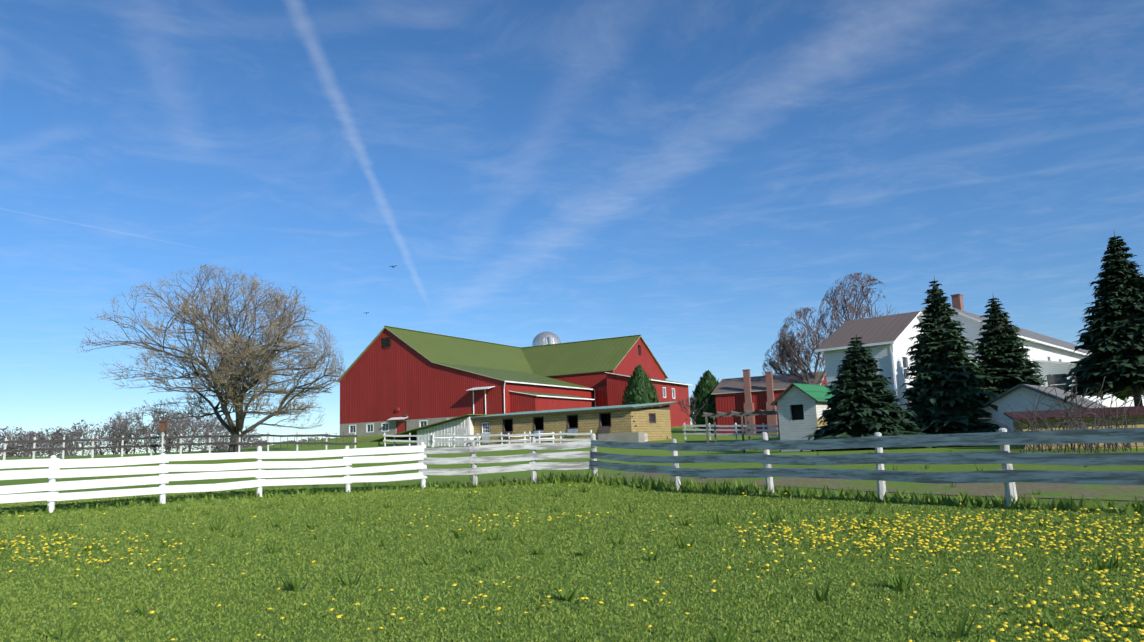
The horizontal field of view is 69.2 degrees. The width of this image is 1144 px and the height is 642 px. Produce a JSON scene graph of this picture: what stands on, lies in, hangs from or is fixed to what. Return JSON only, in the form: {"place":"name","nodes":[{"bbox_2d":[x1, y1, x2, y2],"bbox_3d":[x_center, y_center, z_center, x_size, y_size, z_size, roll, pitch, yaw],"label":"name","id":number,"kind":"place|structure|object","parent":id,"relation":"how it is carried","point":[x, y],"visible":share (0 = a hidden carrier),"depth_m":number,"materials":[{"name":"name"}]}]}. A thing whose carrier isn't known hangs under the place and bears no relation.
{"place":"outdoors","nodes":[
{"label":"outdoors","id":0,"kind":"place"},
{"bbox_2d":[0,426,1143,641],"bbox_3d":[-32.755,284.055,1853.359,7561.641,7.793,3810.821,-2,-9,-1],"label":"pasture","id":1,"kind":"structure","parent":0,"point":[677,432],"depth_m":11.47,"materials":[{"name":"green plant"}]},
{"bbox_2d":[159,420,168,452],"bbox_3d":[-25.134,7.351,50.920,0.440,2.480,0.447,-2,-9,-1],"label":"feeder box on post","id":2,"kind":"object","parent":1,"relation":"on","point":[162,426],"visible":0.85,"depth_m":50.91,"materials":[{"name":"wood"}]},
{"bbox_2d":[0,405,337,456],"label":"distant treeline woods","id":3,"kind":"object","parent":1,"relation":"on","point":[126,431],"visible":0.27,"depth_m":318.02,"materials":[{"name":"brown"}]},
{"bbox_2d":[0,431,356,459],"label":"paddock fence","id":4,"kind":"object","parent":1,"relation":"on","point":[150,437],"visible":0.98,"depth_m":52.61,"materials":[{"name":"white wood"}]},
{"bbox_2d":[76,264,344,451],"bbox_3d":[-23.744,2.579,55.825,16.752,12.790,15.848,-2,-9,-1],"label":"bare maple tree","id":5,"kind":"object","parent":1,"relation":"on","point":[238,382],"visible":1,"depth_m":53.80,"materials":[{"name":"brown plant"}]},
{"bbox_2d":[0,442,426,512],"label":"white fence boards","id":6,"kind":"object","parent":1,"relation":"on","point":[53,472],"visible":0.85,"depth_m":24.30,"materials":[{"name":"white wood"}]},
{"bbox_2d":[266,433,340,447],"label":"trellis stakes","id":7,"kind":"object","parent":1,"relation":"on","point":[307,441],"visible":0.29,"depth_m":83.74,"materials":[{"name":"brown wood"}]},
{"bbox_2d":[337,326,691,437],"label":"red barn","id":8,"kind":"structure","parent":1,"relation":"on","point":[397,380],"depth_m":112.03,"materials":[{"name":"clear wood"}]},
{"bbox_2d":[370,401,675,446],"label":"stable building","id":9,"kind":"structure","parent":1,"relation":"on","point":[637,422],"depth_m":71.97,"materials":[{"name":"beige brick"}]},
{"bbox_2d":[532,332,560,345],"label":"silo dome","id":10,"kind":"structure","parent":1,"relation":"on","point":[544,338],"depth_m":151.91,"materials":[{"name":"silver metal"}]},
{"bbox_2d":[345,437,796,453],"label":"yard bare earth","id":11,"kind":"structure","parent":1,"relation":"on","point":[362,440],"depth_m":67.35,"materials":[{"name":"brown soil"}]},
{"bbox_2d":[432,434,480,446],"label":"yard fence","id":12,"kind":"object","parent":11,"relation":"on","point":[433,440],"visible":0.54,"depth_m":71.59,"materials":[{"name":"white paint"}]},
{"bbox_2d":[383,430,591,446],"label":"fence","id":13,"kind":"object","parent":11,"relation":"on","point":[529,434],"visible":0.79,"depth_m":66.58,"materials":[{"name":"white paint"}]},
{"bbox_2d":[508,431,554,443],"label":"yard fence","id":14,"kind":"object","parent":11,"relation":"on","point":[527,435],"visible":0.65,"depth_m":69.17,"materials":[{"name":"white paint"}]},
{"bbox_2d":[0,485,1143,641],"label":"dandelions","id":15,"kind":"object","parent":1,"relation":"on","point":[1065,637],"visible":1,"depth_m":11.13,"materials":[{"name":"yellow plant"}]},
{"bbox_2d":[0,469,1143,515],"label":"fence line weeds","id":16,"kind":"object","parent":1,"relation":"on","point":[1062,503],"visible":0.77,"depth_m":21.52,"materials":[{"name":"green plant"}]},
{"bbox_2d":[621,365,658,404],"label":"arborvitae","id":17,"kind":"object","parent":1,"relation":"on","point":[640,387],"visible":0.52,"depth_m":90.81,"materials":[{"name":"green plant"}]},
{"bbox_2d":[677,395,708,432],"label":"bare tree","id":18,"kind":"object","parent":1,"relation":"on","point":[686,405],"visible":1,"depth_m":83.43,"materials":[{"name":"grey plant"}]},
{"bbox_2d":[689,370,718,432],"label":"arborvitae","id":19,"kind":"object","parent":1,"relation":"on","point":[706,386],"visible":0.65,"depth_m":88.59,"materials":[{"name":"green plant"}]},
{"bbox_2d":[683,423,778,440],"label":"fence","id":20,"kind":"object","parent":1,"relation":"on","point":[729,434],"visible":0.21,"depth_m":68.28,"materials":[{"name":"paint"}]},
{"bbox_2d":[701,409,780,452],"bbox_3d":[12.731,7.424,54.926,7.600,3.030,3.900,-5,-9,18],"label":"pergola","id":21,"kind":"object","parent":1,"relation":"on","point":[747,413],"visible":0.48,"depth_m":54.50,"materials":[{"name":"brown wood"}]},
{"bbox_2d":[711,369,826,433],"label":"red wash house","id":22,"kind":"structure","parent":1,"relation":"on","point":[746,391],"depth_m":84.65,"materials":[{"name":"red wood"}]},
{"bbox_2d":[418,428,1143,505],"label":"weathered fence boards","id":23,"kind":"object","parent":1,"relation":"on","point":[1007,475],"visible":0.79,"depth_m":17.86,"materials":[{"name":"grey wood"}]},
{"bbox_2d":[762,339,813,375],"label":"bare tree","id":24,"kind":"object","parent":1,"relation":"on","point":[774,366],"visible":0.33,"depth_m":96.03,"materials":[{"name":"brown plant"}]},
{"bbox_2d":[443,473,1143,500],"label":"paddock dirt strip","id":25,"kind":"object","parent":1,"relation":"on","point":[1095,491],"visible":0.56,"depth_m":18.91,"materials":[{"name":"brown soil"}]},
{"bbox_2d":[774,307,831,383],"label":"bare tree","id":26,"kind":"object","parent":1,"relation":"on","point":[783,337],"visible":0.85,"depth_m":84.20,"materials":[{"name":"brown plant"}]},
{"bbox_2d":[770,383,837,451],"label":"shed","id":27,"kind":"structure","parent":1,"relation":"on","point":[801,407],"depth_m":46.21,"materials":[{"name":"white siding"},{"name":"green metal roofing"}]},
{"bbox_2d":[816,272,898,341],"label":"bare tree","id":28,"kind":"object","parent":1,"relation":"on","point":[858,312],"visible":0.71,"depth_m":87.49,"materials":[{"name":"brown plant"}]},
{"bbox_2d":[800,336,934,451],"bbox_3d":[14.059,3.602,39.986,6.518,6.064,6.143,-2,-9,-1],"label":"spruce","id":29,"kind":"object","parent":1,"relation":"on","point":[861,403],"visible":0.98,"depth_m":39.08,"materials":[{"name":"green plant"}]},
{"bbox_2d":[900,278,999,447],"bbox_3d":[19.705,2.203,44.301,6.833,9.480,6.552,-2,-9,-1],"label":"spruce","id":30,"kind":"object","parent":1,"relation":"on","point":[944,394],"visible":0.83,"depth_m":43.24,"materials":[{"name":"green plant"}]},
{"bbox_2d":[815,294,1143,409],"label":"farm house","id":31,"kind":"structure","parent":1,"relation":"on","point":[887,340],"depth_m":54.27,"materials":[{"name":"white"}]},
{"bbox_2d":[971,296,1048,399],"bbox_3d":[23.963,2.865,46.388,6.883,9.009,6.975,-2,-9,-1],"label":"spruce","id":32,"kind":"object","parent":1,"relation":"on","point":[1002,353],"visible":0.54,"depth_m":45.76,"materials":[{"name":"green plant"}]},
{"bbox_2d":[977,384,1107,445],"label":"white outbuilding","id":33,"kind":"structure","parent":1,"relation":"on","point":[1013,399],"depth_m":41.41,"materials":[{"name":"paint"}]},
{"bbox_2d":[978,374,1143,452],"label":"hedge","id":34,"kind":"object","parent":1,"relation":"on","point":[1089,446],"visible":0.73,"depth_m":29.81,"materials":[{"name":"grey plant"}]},
{"bbox_2d":[1003,406,1143,448],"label":"hedge","id":35,"kind":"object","parent":1,"relation":"on","point":[1132,413],"depth_m":32.49,"materials":[{"name":"plant"}]},
{"bbox_2d":[1061,232,1143,405],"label":"conifer","id":36,"kind":"object","parent":1,"relation":"on","point":[1113,339],"visible":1,"depth_m":36.21,"materials":[{"name":"green plant"}]},
{"bbox_2d":[0,0,1143,456],"label":"sky","id":37,"kind":"structure","parent":0,"point":[687,177],"materials":[{"name":"blue"}]}
]}

